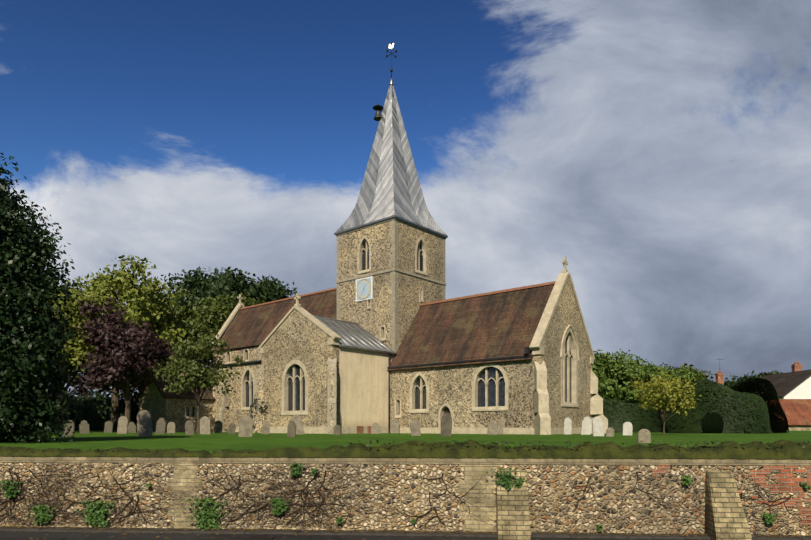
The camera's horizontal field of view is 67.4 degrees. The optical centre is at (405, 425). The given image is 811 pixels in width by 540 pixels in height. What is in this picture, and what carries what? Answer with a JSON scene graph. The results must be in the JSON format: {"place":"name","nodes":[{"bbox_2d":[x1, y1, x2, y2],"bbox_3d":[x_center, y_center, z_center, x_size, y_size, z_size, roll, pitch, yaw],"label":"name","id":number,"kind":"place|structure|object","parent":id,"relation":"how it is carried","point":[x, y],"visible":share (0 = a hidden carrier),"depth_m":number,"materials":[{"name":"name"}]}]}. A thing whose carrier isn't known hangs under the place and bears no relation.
{"place":"outdoors","nodes":[
{"label":"outdoors","id":0,"kind":"place"},
{"bbox_2d":[0,462,499,531],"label":"brick wall","id":1,"kind":"structure","parent":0,"point":[473,472],"depth_m":10.27,"materials":[{"name":"beige brick"}]},
{"bbox_2d":[0,531,706,539],"bbox_3d":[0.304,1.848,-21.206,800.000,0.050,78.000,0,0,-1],"label":"road","id":2,"kind":"structure","parent":0,"point":[104,535],"depth_m":9.90,"materials":[{"name":"grey asphalt"}]},
{"bbox_2d":[243,536,274,539],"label":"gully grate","id":3,"kind":"object","parent":2,"relation":"on","point":[258,538],"visible":1,"depth_m":9.75,"materials":[{"name":"metal"}]},
{"bbox_2d":[0,439,810,458],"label":"grass bank","id":4,"kind":"structure","parent":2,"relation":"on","point":[788,450],"depth_m":10.29,"materials":[{"name":"green plant"}]},
{"bbox_2d":[0,462,464,532],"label":"flint wall","id":5,"kind":"structure","parent":4,"relation":"attached to","point":[452,477],"depth_m":10.49,"materials":[{"name":"beige stone"}]},
{"bbox_2d":[25,440,810,453],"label":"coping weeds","id":6,"kind":"object","parent":4,"relation":"on","point":[566,442],"visible":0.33,"depth_m":10.36,"materials":[{"name":"green plant"}]},
{"bbox_2d":[0,526,810,539],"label":"pavement","id":7,"kind":"structure","parent":2,"relation":"on","point":[398,533],"depth_m":10.14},
{"bbox_2d":[0,525,810,539],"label":"leaf litter","id":8,"kind":"object","parent":2,"relation":"on","point":[76,527],"visible":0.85,"depth_m":10.17,"materials":[{"name":"brown plant"}]},
{"bbox_2d":[0,430,810,452],"bbox_3d":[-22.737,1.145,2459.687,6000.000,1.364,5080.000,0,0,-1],"label":"ground","id":9,"kind":"structure","parent":0,"point":[96,439],"depth_m":20.08,"materials":[{"name":"green plant"}]},
{"bbox_2d":[0,153,80,442],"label":"holly","id":10,"kind":"object","parent":9,"relation":"on","point":[27,322],"depth_m":16.34,"materials":[{"name":"green plant"}]},
{"bbox_2d":[0,365,87,388],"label":"tree","id":11,"kind":"object","parent":9,"relation":"on","point":[72,372],"depth_m":70.53,"materials":[{"name":"green plant"}]},
{"bbox_2d":[0,385,139,429],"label":"shrubs","id":12,"kind":"object","parent":9,"relation":"on","point":[94,403],"depth_m":63.44,"materials":[{"name":"green plant"}]},
{"bbox_2d":[42,285,139,430],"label":"tree","id":13,"kind":"object","parent":9,"relation":"on","point":[75,344],"depth_m":42.04,"materials":[{"name":"green plant"}]},
{"bbox_2d":[50,255,186,430],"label":"tree","id":14,"kind":"object","parent":9,"relation":"on","point":[143,300],"depth_m":53.25,"materials":[{"name":"green plant"}]},
{"bbox_2d":[62,297,176,432],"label":"purple tree","id":15,"kind":"object","parent":9,"relation":"on","point":[113,362],"depth_m":40.08,"materials":[{"name":"purple plant"}]},
{"bbox_2d":[83,335,182,403],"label":"tree","id":16,"kind":"object","parent":9,"relation":"on","point":[86,371],"depth_m":51.05,"materials":[{"name":"plant"}]},
{"bbox_2d":[150,331,244,433],"bbox_3d":[-12.206,-2.423,35.772,5.530,6.185,4.491,0,0,-1],"label":"small tree","id":17,"kind":"object","parent":9,"relation":"on","point":[194,370],"depth_m":35.25,"materials":[{"name":"green plant"}]},
{"bbox_2d":[155,285,264,365],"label":"tree","id":18,"kind":"object","parent":9,"relation":"on","point":[215,315],"depth_m":60.99,"materials":[{"name":"green plant"}]},
{"bbox_2d":[155,266,296,327],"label":"tree","id":19,"kind":"object","parent":9,"relation":"on","point":[227,281],"depth_m":73.92,"materials":[{"name":"green plant"}]},
{"bbox_2d":[63,413,451,436],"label":"gravestones","id":20,"kind":"object","parent":9,"relation":"on","point":[446,424],"visible":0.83,"depth_m":30.67,"materials":[{"name":"grey stone"}]},
{"bbox_2d":[356,426,371,432],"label":"brick tombs","id":21,"kind":"object","parent":9,"relation":"on","point":[360,429],"visible":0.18,"depth_m":37.32,"materials":[{"name":"red brick"}]},
{"bbox_2d":[135,43,607,434],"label":"church","id":22,"kind":"structure","parent":9,"relation":"on","point":[384,333],"depth_m":38.42,"materials":[{"name":"stone"}]},
{"bbox_2d":[444,407,450,414],"label":"doors","id":23,"kind":"structure","parent":22,"relation":"in","point":[446,410],"depth_m":36.60,"materials":[{"name":"brown wood"}]},
{"bbox_2d":[117,410,650,442],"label":"gravestones","id":24,"kind":"object","parent":9,"relation":"on","point":[144,422],"visible":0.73,"depth_m":31.95,"materials":[{"name":"grey stone"}]},
{"bbox_2d":[563,417,632,435],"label":"gravestones","id":25,"kind":"object","parent":9,"relation":"on","point":[595,425],"visible":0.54,"depth_m":28.99,"materials":[{"name":"white stone"}]},
{"bbox_2d":[592,368,621,399],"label":"shrub","id":26,"kind":"object","parent":9,"relation":"on","point":[601,384],"depth_m":50.08,"materials":[{"name":"green plant"}]},
{"bbox_2d":[592,349,650,401],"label":"tree","id":27,"kind":"object","parent":9,"relation":"on","point":[613,367],"depth_m":50.64,"materials":[{"name":"green plant"}]},
{"bbox_2d":[592,399,665,432],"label":"hedge","id":28,"kind":"object","parent":9,"relation":"on","point":[617,420],"depth_m":43.06,"materials":[{"name":"green plant"}]},
{"bbox_2d":[602,361,680,410],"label":"tree","id":29,"kind":"object","parent":9,"relation":"on","point":[654,371],"depth_m":52.30,"materials":[{"name":"green plant"}]},
{"bbox_2d":[628,368,701,434],"bbox_3d":[12.817,-1.068,30.420,3.239,3.463,3.503,0,0,-1],"label":"yellow tree","id":30,"kind":"object","parent":9,"relation":"on","point":[661,389],"depth_m":29.96,"materials":[{"name":"yellow plant"}]},
{"bbox_2d":[643,362,703,424],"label":"tree","id":31,"kind":"object","parent":9,"relation":"on","point":[682,373],"depth_m":53.64,"materials":[{"name":"green plant"}]},
{"bbox_2d":[674,363,715,378],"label":"tree","id":32,"kind":"object","parent":9,"relation":"on","point":[689,367],"visible":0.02,"depth_m":123.11,"materials":[{"name":"green plant"}]},
{"bbox_2d":[665,377,788,433],"bbox_3d":[20.533,-1.287,39.026,7.304,3.720,4.995,0,0,22],"label":"yew hedge","id":33,"kind":"object","parent":9,"relation":"on","point":[733,404],"depth_m":37.54,"materials":[{"name":"green plant"}]},
{"bbox_2d":[724,370,781,386],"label":"tree","id":34,"kind":"object","parent":9,"relation":"on","point":[728,383],"depth_m":111.79,"materials":[{"name":"green plant"}]},
{"bbox_2d":[778,376,810,398],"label":"white house walls","id":35,"kind":"structure","parent":9,"relation":"on","point":[802,390],"depth_m":70.22,"materials":[{"name":"white paint"}]},
{"bbox_2d":[744,369,810,396],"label":"house roof","id":36,"kind":"structure","parent":35,"relation":"on","point":[784,384],"depth_m":72.58,"materials":[{"name":"grey tile"}]},
{"bbox_2d":[791,361,802,371],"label":"chimney","id":37,"kind":"object","parent":36,"relation":"on","point":[796,367],"visible":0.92,"depth_m":76.96,"materials":[{"name":"orange brick"}]},
{"bbox_2d":[783,426,810,430],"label":"outbuilding walls","id":38,"kind":"structure","parent":9,"relation":"on","point":[799,428],"depth_m":60.16,"materials":[{"name":"beige paint"}]},
{"bbox_2d":[769,399,810,425],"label":"house roof","id":39,"kind":"structure","parent":38,"relation":"on","point":[797,412],"depth_m":61.23,"materials":[{"name":"orange tile"}]},
{"bbox_2d":[0,464,810,533],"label":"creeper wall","id":40,"kind":"structure","parent":0,"point":[319,507],"depth_m":10.51,"materials":[{"name":"beige stone"}]},
{"bbox_2d":[0,456,810,465],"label":"wall coping","id":41,"kind":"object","parent":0,"point":[542,461],"depth_m":10.32,"materials":[{"name":"beige stone"}]},
{"bbox_2d":[0,462,810,531],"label":"wall plants","id":42,"kind":"object","parent":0,"point":[97,518],"depth_m":10.50,"materials":[{"name":"green plant"}]},
{"bbox_2d":[0,0,810,398],"label":"sky","id":43,"kind":"structure","parent":0,"point":[660,148],"materials":[{"name":"blue"}]},
{"bbox_2d":[496,470,751,539],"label":"wall buttresses","id":44,"kind":"structure","parent":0,"point":[725,517],"depth_m":9.75,"materials":[{"name":"beige brick"}]},
{"bbox_2d":[494,464,810,534],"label":"flint wall","id":45,"kind":"structure","parent":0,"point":[612,494],"depth_m":10.09,"materials":[{"name":"beige stone"}]},
{"bbox_2d":[715,371,723,384],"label":"chimney","id":46,"kind":"object","parent":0,"point":[719,377],"visible":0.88,"depth_m":90.43,"materials":[{"name":"orange brick"}]},
{"bbox_2d":[652,465,810,524],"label":"brick patch","id":47,"kind":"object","parent":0,"point":[793,486],"visible":0.67,"depth_m":9.93,"materials":[{"name":"brick"}]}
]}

